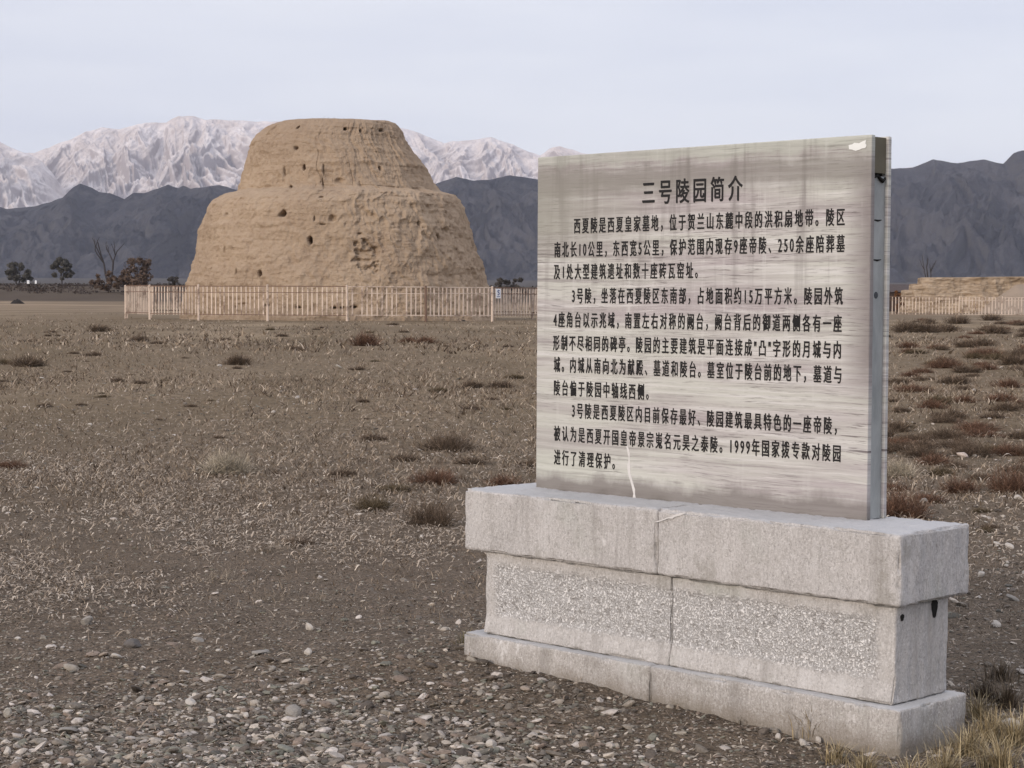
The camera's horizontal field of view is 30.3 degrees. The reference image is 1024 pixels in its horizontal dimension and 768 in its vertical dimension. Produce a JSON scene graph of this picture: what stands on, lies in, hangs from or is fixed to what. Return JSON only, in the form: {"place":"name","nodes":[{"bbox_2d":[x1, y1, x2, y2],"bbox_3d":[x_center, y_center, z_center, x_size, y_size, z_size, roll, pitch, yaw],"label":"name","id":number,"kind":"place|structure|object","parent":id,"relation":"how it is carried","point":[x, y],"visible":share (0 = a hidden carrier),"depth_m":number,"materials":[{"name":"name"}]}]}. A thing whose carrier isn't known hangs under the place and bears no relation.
{"place":"outdoors","nodes":[
{"label":"outdoors","id":0,"kind":"place"},
{"bbox_2d":[0,143,66,208],"bbox_3d":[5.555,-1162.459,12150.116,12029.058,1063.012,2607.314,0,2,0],"label":"snowy ridge","id":1,"kind":"structure","parent":0,"point":[27,180],"depth_m":12112.42,"materials":[{"name":"snow"}]},
{"bbox_2d":[0,116,911,198],"bbox_3d":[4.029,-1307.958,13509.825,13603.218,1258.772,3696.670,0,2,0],"label":"snowy mountains","id":2,"kind":"structure","parent":0,"point":[190,152],"depth_m":13456.81,"materials":[{"name":"snow"}]},
{"bbox_2d":[0,278,1023,767],"bbox_3d":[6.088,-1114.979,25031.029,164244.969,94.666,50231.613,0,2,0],"label":"ground","id":3,"kind":"structure","parent":0,"point":[78,308],"depth_m":12.26,"materials":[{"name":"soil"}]},
{"bbox_2d":[0,459,31,468],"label":"shrub","id":4,"kind":"object","parent":3,"relation":"on","point":[6,464],"visible":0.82,"depth_m":17.06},
{"bbox_2d":[4,261,33,285],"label":"broad bush","id":5,"kind":"object","parent":3,"relation":"on","point":[14,271],"visible":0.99,"depth_m":638.21,"materials":[{"name":"plant"}]},
{"bbox_2d":[2,352,50,366],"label":"shrub","id":6,"kind":"object","parent":3,"relation":"on","point":[33,362],"visible":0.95,"depth_m":42.79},
{"bbox_2d":[49,256,75,284],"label":"leafy tree","id":7,"kind":"object","parent":3,"relation":"on","point":[64,263],"visible":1,"depth_m":637.75,"materials":[{"name":"green plant"}]},
{"bbox_2d":[58,727,77,732],"bbox_3d":[-1.551,1.209,6.612,0.064,0.028,0.073,0,2,0],"label":"stone","id":8,"kind":"object","parent":3,"relation":"on","point":[66,729],"visible":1,"depth_m":6.59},
{"bbox_2d":[81,616,92,624],"bbox_3d":[-1.961,1.093,8.737,0.054,0.047,0.043,-1,3,-27],"label":"stone","id":9,"kind":"object","parent":3,"relation":"on","point":[86,620],"visible":1,"depth_m":8.72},
{"bbox_2d":[85,322,114,331],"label":"shrub","id":10,"kind":"object","parent":3,"relation":"on","point":[103,328],"visible":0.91,"depth_m":91.02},
{"bbox_2d":[88,270,123,292],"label":"russet shrub","id":11,"kind":"object","parent":3,"relation":"on","point":[119,280],"visible":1,"depth_m":558.50,"materials":[{"name":"brown plant"}]},
{"bbox_2d":[92,238,123,288],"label":"bare tree","id":12,"kind":"object","parent":3,"relation":"on","point":[101,259],"visible":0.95,"depth_m":619.78,"materials":[{"name":"brown plant"}]},
{"bbox_2d":[123,638,141,647],"bbox_3d":[-1.637,1.122,8.165,0.081,0.049,0.078,0,2,0],"label":"stone","id":13,"kind":"object","parent":3,"relation":"on","point":[132,643],"visible":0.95,"depth_m":8.14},
{"bbox_2d":[120,256,153,292],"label":"russet tree","id":14,"kind":"object","parent":3,"relation":"on","point":[141,277],"visible":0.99,"depth_m":558.30,"materials":[{"name":"brown plant"}]},
{"bbox_2d":[162,276,180,289],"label":"grey shrub","id":15,"kind":"object","parent":3,"relation":"on","point":[173,280],"visible":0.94,"depth_m":598.08,"materials":[{"name":"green plant"}]},
{"bbox_2d":[192,561,255,582],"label":"shrub","id":16,"kind":"object","parent":3,"relation":"on","point":[214,573],"visible":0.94,"depth_m":10.17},
{"bbox_2d":[193,445,262,475],"bbox_3d":[-2.468,0.649,16.407,0.682,0.304,0.660,0,2,-9],"label":"shrub","id":17,"kind":"object","parent":3,"relation":"on","point":[224,464],"visible":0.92,"depth_m":16.31,"materials":[{"name":"plant"}]},
{"bbox_2d":[220,351,252,364],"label":"shrub","id":18,"kind":"object","parent":3,"relation":"on","point":[241,360],"visible":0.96,"depth_m":44.24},
{"bbox_2d":[0,282,536,296],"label":"distant scrub","id":19,"kind":"object","parent":3,"relation":"on","point":[31,288],"visible":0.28,"depth_m":597.71,"materials":[{"name":"plant"}]},
{"bbox_2d":[244,538,292,554],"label":"shrub","id":20,"kind":"object","parent":3,"relation":"on","point":[265,548],"visible":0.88,"depth_m":11.34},
{"bbox_2d":[246,589,298,602],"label":"shrub","id":21,"kind":"object","parent":3,"relation":"on","point":[273,597],"visible":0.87,"depth_m":9.54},
{"bbox_2d":[277,744,294,752],"bbox_3d":[-0.755,1.222,6.346,0.061,0.030,0.068,0,2,0],"label":"stone","id":22,"kind":"object","parent":3,"relation":"on","point":[286,748],"visible":0.94,"depth_m":6.32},
{"bbox_2d":[285,704,301,716],"bbox_3d":[-0.790,1.186,6.849,0.060,0.048,0.082,0,2,0],"label":"stone","id":23,"kind":"object","parent":3,"relation":"on","point":[293,710],"visible":0.98,"depth_m":6.83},
{"bbox_2d":[278,535,321,545],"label":"shrub","id":24,"kind":"object","parent":3,"relation":"on","point":[303,542],"visible":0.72,"depth_m":11.76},
{"bbox_2d":[124,284,536,321],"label":"ring fence","id":25,"kind":"object","parent":3,"relation":"on","point":[139,291],"visible":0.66,"depth_m":152.82,"materials":[{"name":"beige paint"}]},
{"bbox_2d":[179,118,495,320],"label":"tomb mound","id":26,"kind":"object","parent":3,"relation":"on","point":[332,202],"visible":0.96,"depth_m":159.11,"materials":[{"name":"soil"}]},
{"bbox_2d":[324,466,363,476],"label":"shrub","id":27,"kind":"object","parent":3,"relation":"on","point":[344,472],"visible":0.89,"depth_m":16.14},
{"bbox_2d":[348,327,385,345],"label":"shrub","id":28,"kind":"object","parent":3,"relation":"on","point":[363,340],"visible":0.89,"depth_m":66.06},
{"bbox_2d":[346,490,396,511],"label":"shrub","id":29,"kind":"object","parent":3,"relation":"on","point":[378,505],"visible":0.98,"depth_m":13.80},
{"bbox_2d":[356,430,392,440],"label":"shrub","id":30,"kind":"object","parent":3,"relation":"on","point":[370,436],"visible":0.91,"depth_m":20.48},
{"bbox_2d":[375,482,417,493],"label":"shrub","id":31,"kind":"object","parent":3,"relation":"on","point":[398,488],"visible":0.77,"depth_m":14.98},
{"bbox_2d":[383,452,425,461],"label":"shrub","id":32,"kind":"object","parent":3,"relation":"on","point":[406,456],"visible":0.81,"depth_m":17.70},
{"bbox_2d":[411,334,439,343],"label":"shrub","id":33,"kind":"object","parent":3,"relation":"on","point":[420,339],"visible":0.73,"depth_m":69.72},
{"bbox_2d":[396,464,463,485],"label":"shrub","id":34,"kind":"object","parent":3,"relation":"on","point":[437,478],"visible":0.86,"depth_m":15.69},
{"bbox_2d":[397,493,464,526],"bbox_3d":[-0.529,0.843,12.844,0.501,0.263,0.492,-1,3,-23],"label":"shrub","id":35,"kind":"object","parent":3,"relation":"on","point":[431,516],"visible":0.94,"depth_m":12.80,"materials":[{"name":"plant"}]},
{"bbox_2d":[412,425,479,451],"bbox_3d":[-0.669,0.537,19.093,0.736,0.324,0.749,-2,3,-38],"label":"shrub","id":36,"kind":"object","parent":3,"relation":"on","point":[454,444],"visible":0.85,"depth_m":19.06,"materials":[{"name":"plant"}]},
{"bbox_2d":[450,455,490,465],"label":"shrub","id":37,"kind":"object","parent":3,"relation":"on","point":[478,461],"visible":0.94,"depth_m":17.45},
{"bbox_2d":[457,377,486,387],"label":"shrub","id":38,"kind":"object","parent":3,"relation":"on","point":[471,383],"visible":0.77,"depth_m":33.57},
{"bbox_2d":[485,379,515,387],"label":"shrub","id":39,"kind":"object","parent":3,"relation":"on","point":[503,384],"visible":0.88,"depth_m":33.85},
{"bbox_2d":[481,473,528,486],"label":"shrub","id":40,"kind":"object","parent":3,"relation":"on","point":[501,481],"visible":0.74,"depth_m":15.70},
{"bbox_2d":[494,277,522,294],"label":"dark shrub","id":41,"kind":"object","parent":3,"relation":"on","point":[500,281],"visible":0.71,"depth_m":558.82,"materials":[{"name":"grey plant"}]},
{"bbox_2d":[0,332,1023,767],"bbox_3d":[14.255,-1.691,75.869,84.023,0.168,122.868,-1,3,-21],"label":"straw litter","id":42,"kind":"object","parent":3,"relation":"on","point":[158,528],"visible":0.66,"depth_m":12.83,"materials":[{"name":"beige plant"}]},
{"bbox_2d":[464,134,968,757],"bbox_3d":[0.700,0.223,7.137,2.114,2.241,0.479,3,3,44],"label":"stone tablet","id":43,"kind":"object","parent":3,"relation":"on","point":[694,518],"visible":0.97,"depth_m":7.00,"materials":[{"name":"stone"}]},
{"bbox_2d":[778,703,820,740],"bbox_3d":[1.032,1.164,6.540,0.244,0.147,0.300,0,2,0],"label":"grass tuft","id":44,"kind":"object","parent":3,"relation":"on","point":[801,724],"visible":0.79,"depth_m":6.52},
{"bbox_2d":[813,739,858,765],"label":"grass tuft","id":45,"kind":"object","parent":3,"relation":"on","point":[834,757],"visible":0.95,"depth_m":6.22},
{"bbox_2d":[843,745,891,767],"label":"grass tuft","id":46,"kind":"object","parent":3,"relation":"on","point":[864,764],"visible":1,"depth_m":6.06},
{"bbox_2d":[887,423,904,436],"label":"shrub","id":47,"kind":"object","parent":3,"relation":"on","point":[890,432],"visible":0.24,"depth_m":21.43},
{"bbox_2d":[890,290,904,313],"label":"rust bush","id":48,"kind":"object","parent":3,"relation":"on","point":[898,294],"visible":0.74,"depth_m":299.30,"materials":[{"name":"brown plant"}]},
{"bbox_2d":[887,479,909,491],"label":"shrub","id":49,"kind":"object","parent":3,"relation":"on","point":[896,486],"visible":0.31,"depth_m":15.50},
{"bbox_2d":[889,284,908,311],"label":"shed","id":50,"kind":"structure","parent":3,"relation":"on","point":[897,287],"depth_m":331.75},
{"bbox_2d":[888,416,915,431],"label":"shrub","id":51,"kind":"object","parent":3,"relation":"on","point":[902,427],"visible":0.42,"depth_m":22.21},
{"bbox_2d":[887,436,916,445],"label":"shrub","id":52,"kind":"object","parent":3,"relation":"on","point":[899,442],"visible":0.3,"depth_m":20.14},
{"bbox_2d":[890,405,916,412],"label":"shrub","id":53,"kind":"object","parent":3,"relation":"on","point":[897,409],"visible":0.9,"depth_m":26.65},
{"bbox_2d":[887,455,923,477],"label":"shrub","id":54,"kind":"object","parent":3,"relation":"on","point":[897,470],"visible":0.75,"depth_m":16.60,"materials":[{"name":"plant"}]},
{"bbox_2d":[895,338,921,347],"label":"shrub","id":55,"kind":"object","parent":3,"relation":"on","point":[908,345],"visible":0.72,"depth_m":64.86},
{"bbox_2d":[887,440,932,453],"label":"shrub","id":56,"kind":"object","parent":3,"relation":"on","point":[892,447],"visible":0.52,"depth_m":19.23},
{"bbox_2d":[889,318,931,332],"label":"shrub","id":57,"kind":"object","parent":3,"relation":"on","point":[902,327],"visible":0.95,"depth_m":102.87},
{"bbox_2d":[886,481,936,518],"bbox_3d":[2.782,0.817,13.568,0.520,0.303,0.619,0,2,-3],"label":"shrub","id":58,"kind":"object","parent":3,"relation":"on","point":[894,506],"visible":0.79,"depth_m":13.48,"materials":[{"name":"plant"}]},
{"bbox_2d":[890,380,938,392],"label":"shrub","id":59,"kind":"object","parent":3,"relation":"on","point":[915,387],"visible":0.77,"depth_m":32.50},
{"bbox_2d":[876,751,955,767],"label":"grass tuft","id":60,"kind":"object","parent":3,"relation":"on","point":[907,765],"visible":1,"depth_m":5.95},
{"bbox_2d":[894,430,941,441],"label":"shrub","id":61,"kind":"object","parent":3,"relation":"on","point":[919,436],"visible":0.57,"depth_m":20.84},
{"bbox_2d":[891,441,947,457],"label":"shrub","id":62,"kind":"object","parent":3,"relation":"on","point":[920,452],"visible":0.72,"depth_m":18.68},
{"bbox_2d":[904,437,941,448],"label":"shrub","id":63,"kind":"object","parent":3,"relation":"on","point":[928,444],"visible":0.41,"depth_m":19.72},
{"bbox_2d":[907,318,948,332],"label":"shrub","id":64,"kind":"object","parent":3,"relation":"on","point":[930,328],"visible":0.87,"depth_m":102.75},
{"bbox_2d":[908,489,948,502],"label":"shrub","id":65,"kind":"object","parent":3,"relation":"on","point":[929,498],"visible":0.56,"depth_m":14.63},
{"bbox_2d":[913,397,951,408],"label":"shrub","id":66,"kind":"object","parent":3,"relation":"on","point":[934,404],"visible":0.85,"depth_m":27.84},
{"bbox_2d":[912,452,954,464],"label":"shrub","id":67,"kind":"object","parent":3,"relation":"on","point":[933,459],"visible":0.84,"depth_m":18.07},
{"bbox_2d":[920,393,958,403],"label":"shrub","id":68,"kind":"object","parent":3,"relation":"on","point":[937,398],"visible":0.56,"depth_m":28.65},
{"bbox_2d":[920,463,961,476],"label":"shrub","id":69,"kind":"object","parent":3,"relation":"on","point":[938,471],"visible":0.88,"depth_m":16.79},
{"bbox_2d":[917,414,966,423],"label":"shrub","id":70,"kind":"object","parent":3,"relation":"on","point":[944,420],"visible":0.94,"depth_m":24.09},
{"bbox_2d":[918,356,967,368],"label":"shrub","id":71,"kind":"object","parent":3,"relation":"on","point":[942,364],"visible":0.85,"depth_m":44.52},
{"bbox_2d":[923,426,973,438],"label":"shrub","id":72,"kind":"object","parent":3,"relation":"on","point":[943,434],"visible":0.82,"depth_m":21.16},
{"bbox_2d":[933,319,963,331],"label":"shrub","id":73,"kind":"object","parent":3,"relation":"on","point":[950,327],"visible":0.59,"depth_m":105.66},
{"bbox_2d":[913,737,984,767],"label":"grass tuft","id":74,"kind":"object","parent":3,"relation":"on","point":[944,760],"visible":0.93,"depth_m":6.06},
{"bbox_2d":[924,406,977,418],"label":"shrub","id":75,"kind":"object","parent":3,"relation":"on","point":[959,414],"visible":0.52,"depth_m":25.28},
{"bbox_2d":[930,438,975,449],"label":"shrub","id":76,"kind":"object","parent":3,"relation":"on","point":[944,444],"visible":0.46,"depth_m":19.94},
{"bbox_2d":[932,371,975,384],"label":"shrub","id":77,"kind":"object","parent":3,"relation":"on","point":[953,380],"visible":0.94,"depth_m":35.86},
{"bbox_2d":[889,296,1023,314],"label":"picket fence","id":78,"kind":"object","parent":3,"relation":"on","point":[995,300],"visible":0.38,"depth_m":287.08,"materials":[{"name":"beige paint"}]},
{"bbox_2d":[936,459,978,468],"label":"shrub","id":79,"kind":"object","parent":3,"relation":"on","point":[954,463],"visible":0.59,"depth_m":17.76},
{"bbox_2d":[936,472,979,493],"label":"shrub","id":80,"kind":"object","parent":3,"relation":"on","point":[963,485],"visible":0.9,"depth_m":15.31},
{"bbox_2d":[943,313,974,323],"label":"shrub","id":81,"kind":"object","parent":3,"relation":"on","point":[960,320],"visible":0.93,"depth_m":151.23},
{"bbox_2d":[899,276,1023,313],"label":"earth ruin","id":82,"kind":"object","parent":3,"relation":"on","point":[955,288],"visible":0.69,"depth_m":316.00,"materials":[{"name":"soil"}]},
{"bbox_2d":[948,336,979,347],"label":"shrub","id":83,"kind":"object","parent":3,"relation":"on","point":[968,344],"visible":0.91,"depth_m":65.07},
{"bbox_2d":[941,363,988,372],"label":"shrub","id":84,"kind":"object","parent":3,"relation":"on","point":[961,369],"visible":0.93,"depth_m":41.89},
{"bbox_2d":[951,393,981,402],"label":"shrub","id":85,"kind":"object","parent":3,"relation":"on","point":[964,399],"visible":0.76,"depth_m":28.96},
{"bbox_2d":[926,719,1009,759],"bbox_3d":[1.523,1.184,6.344,0.257,0.126,0.276,-2,3,-45],"label":"grass tuft","id":86,"kind":"object","parent":3,"relation":"on","point":[968,748],"visible":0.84,"depth_m":6.31,"materials":[{"name":"plant"}]},
{"bbox_2d":[945,438,999,457],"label":"shrub","id":87,"kind":"object","parent":3,"relation":"on","point":[967,450],"visible":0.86,"depth_m":18.89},
{"bbox_2d":[962,349,984,358],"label":"shrub","id":88,"kind":"object","parent":3,"relation":"on","point":[974,356],"visible":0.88,"depth_m":51.97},
{"bbox_2d":[947,416,1008,430],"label":"shrub","id":89,"kind":"object","parent":3,"relation":"on","point":[966,425],"visible":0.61,"depth_m":22.64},
{"bbox_2d":[959,425,997,437],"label":"shrub","id":90,"kind":"object","parent":3,"relation":"on","point":[980,431],"visible":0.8,"depth_m":21.54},
{"bbox_2d":[961,335,1000,345],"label":"shrub","id":91,"kind":"object","parent":3,"relation":"on","point":[976,341],"visible":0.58,"depth_m":67.17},
{"bbox_2d":[961,672,1003,697],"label":"grass tuft","id":92,"kind":"object","parent":3,"relation":"on","point":[983,691],"visible":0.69,"depth_m":7.24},
{"bbox_2d":[960,343,1006,357],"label":"shrub","id":93,"kind":"object","parent":3,"relation":"on","point":[987,350],"visible":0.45,"depth_m":53.11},
{"bbox_2d":[966,472,1001,479],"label":"shrub","id":94,"kind":"object","parent":3,"relation":"on","point":[981,475],"visible":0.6,"depth_m":16.51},
{"bbox_2d":[974,361,999,369],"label":"shrub","id":95,"kind":"object","parent":3,"relation":"on","point":[986,367],"visible":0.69,"depth_m":43.49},
{"bbox_2d":[962,703,1018,741],"bbox_3d":[1.649,1.176,6.548,0.270,0.137,0.281,-2,3,-39],"label":"grass tuft","id":96,"kind":"object","parent":3,"relation":"on","point":[989,726],"visible":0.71,"depth_m":6.55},
{"bbox_2d":[965,683,1015,718],"bbox_3d":[1.679,1.161,6.855,0.215,0.124,0.242,-2,3,-44],"label":"grass tuft","id":97,"kind":"object","parent":3,"relation":"on","point":[974,711],"visible":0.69,"depth_m":6.86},
{"bbox_2d":[959,728,1023,767],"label":"grass tuft","id":98,"kind":"object","parent":3,"relation":"on","point":[998,759],"visible":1,"depth_m":6.14,"materials":[{"name":"plant"}]},
{"bbox_2d":[978,311,1006,320],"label":"shrub","id":99,"kind":"object","parent":3,"relation":"on","point":[989,317],"visible":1,"depth_m":196.48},
{"bbox_2d":[977,411,1007,418],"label":"shrub","id":100,"kind":"object","parent":3,"relation":"on","point":[997,416],"visible":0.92,"depth_m":25.27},
{"bbox_2d":[964,673,1023,711],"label":"grass tuft","id":101,"kind":"object","parent":3,"relation":"on","point":[1006,697],"visible":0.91,"depth_m":7.04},
{"bbox_2d":[964,653,1023,683],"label":"grass tuft","id":102,"kind":"object","parent":3,"relation":"on","point":[1001,669],"visible":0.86,"depth_m":7.59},
{"bbox_2d":[966,704,1023,749],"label":"grass tuft","id":103,"kind":"object","parent":3,"relation":"on","point":[1016,730],"visible":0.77,"depth_m":6.46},
{"bbox_2d":[979,351,1015,359],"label":"shrub","id":104,"kind":"object","parent":3,"relation":"on","point":[995,356],"visible":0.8,"depth_m":51.15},
{"bbox_2d":[982,323,1014,333],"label":"shrub","id":105,"kind":"object","parent":3,"relation":"on","point":[988,329],"visible":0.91,"depth_m":97.79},
{"bbox_2d":[978,388,1020,401],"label":"shrub","id":106,"kind":"object","parent":3,"relation":"on","point":[1000,396],"visible":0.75,"depth_m":29.30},
{"bbox_2d":[979,461,1023,493],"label":"shrub","id":107,"kind":"object","parent":3,"relation":"on","point":[1011,484],"visible":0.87,"depth_m":15.38,"materials":[{"name":"plant"}]},
{"bbox_2d":[990,399,1023,411],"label":"shrub","id":108,"kind":"object","parent":3,"relation":"on","point":[1011,407],"visible":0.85,"depth_m":27.18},
{"bbox_2d":[990,352,1023,364],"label":"shrub","id":109,"kind":"object","parent":3,"relation":"on","point":[1017,359],"visible":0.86,"depth_m":46.74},
{"bbox_2d":[990,374,1023,387],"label":"shrub","id":110,"kind":"object","parent":3,"relation":"on","point":[1009,383],"visible":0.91,"depth_m":34.63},
{"bbox_2d":[991,439,1023,455],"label":"shrub","id":111,"kind":"object","parent":3,"relation":"on","point":[1004,448],"visible":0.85,"depth_m":19.16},
{"bbox_2d":[997,462,1023,472],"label":"shrub","id":112,"kind":"object","parent":3,"relation":"on","point":[1011,468],"visible":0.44,"depth_m":17.23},
{"bbox_2d":[1000,425,1023,438],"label":"shrub","id":113,"kind":"object","parent":3,"relation":"on","point":[1019,434],"visible":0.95,"depth_m":21.29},
{"bbox_2d":[1004,343,1023,356],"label":"shrub","id":114,"kind":"object","parent":3,"relation":"on","point":[1014,352],"visible":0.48,"depth_m":54.04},
{"bbox_2d":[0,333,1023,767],"bbox_3d":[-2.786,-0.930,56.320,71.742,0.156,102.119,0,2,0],"label":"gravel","id":115,"kind":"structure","parent":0,"point":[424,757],"depth_m":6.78,"materials":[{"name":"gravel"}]},
{"bbox_2d":[0,150,1023,282],"bbox_3d":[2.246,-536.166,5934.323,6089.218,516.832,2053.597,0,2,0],"label":"dark hills","id":116,"kind":"structure","parent":0,"point":[964,219],"depth_m":5487.59,"materials":[{"name":"stone"}]},
{"bbox_2d":[0,0,1023,168],"label":"sky","id":117,"kind":"structure","parent":0,"point":[942,79],"materials":[{"name":"white"}]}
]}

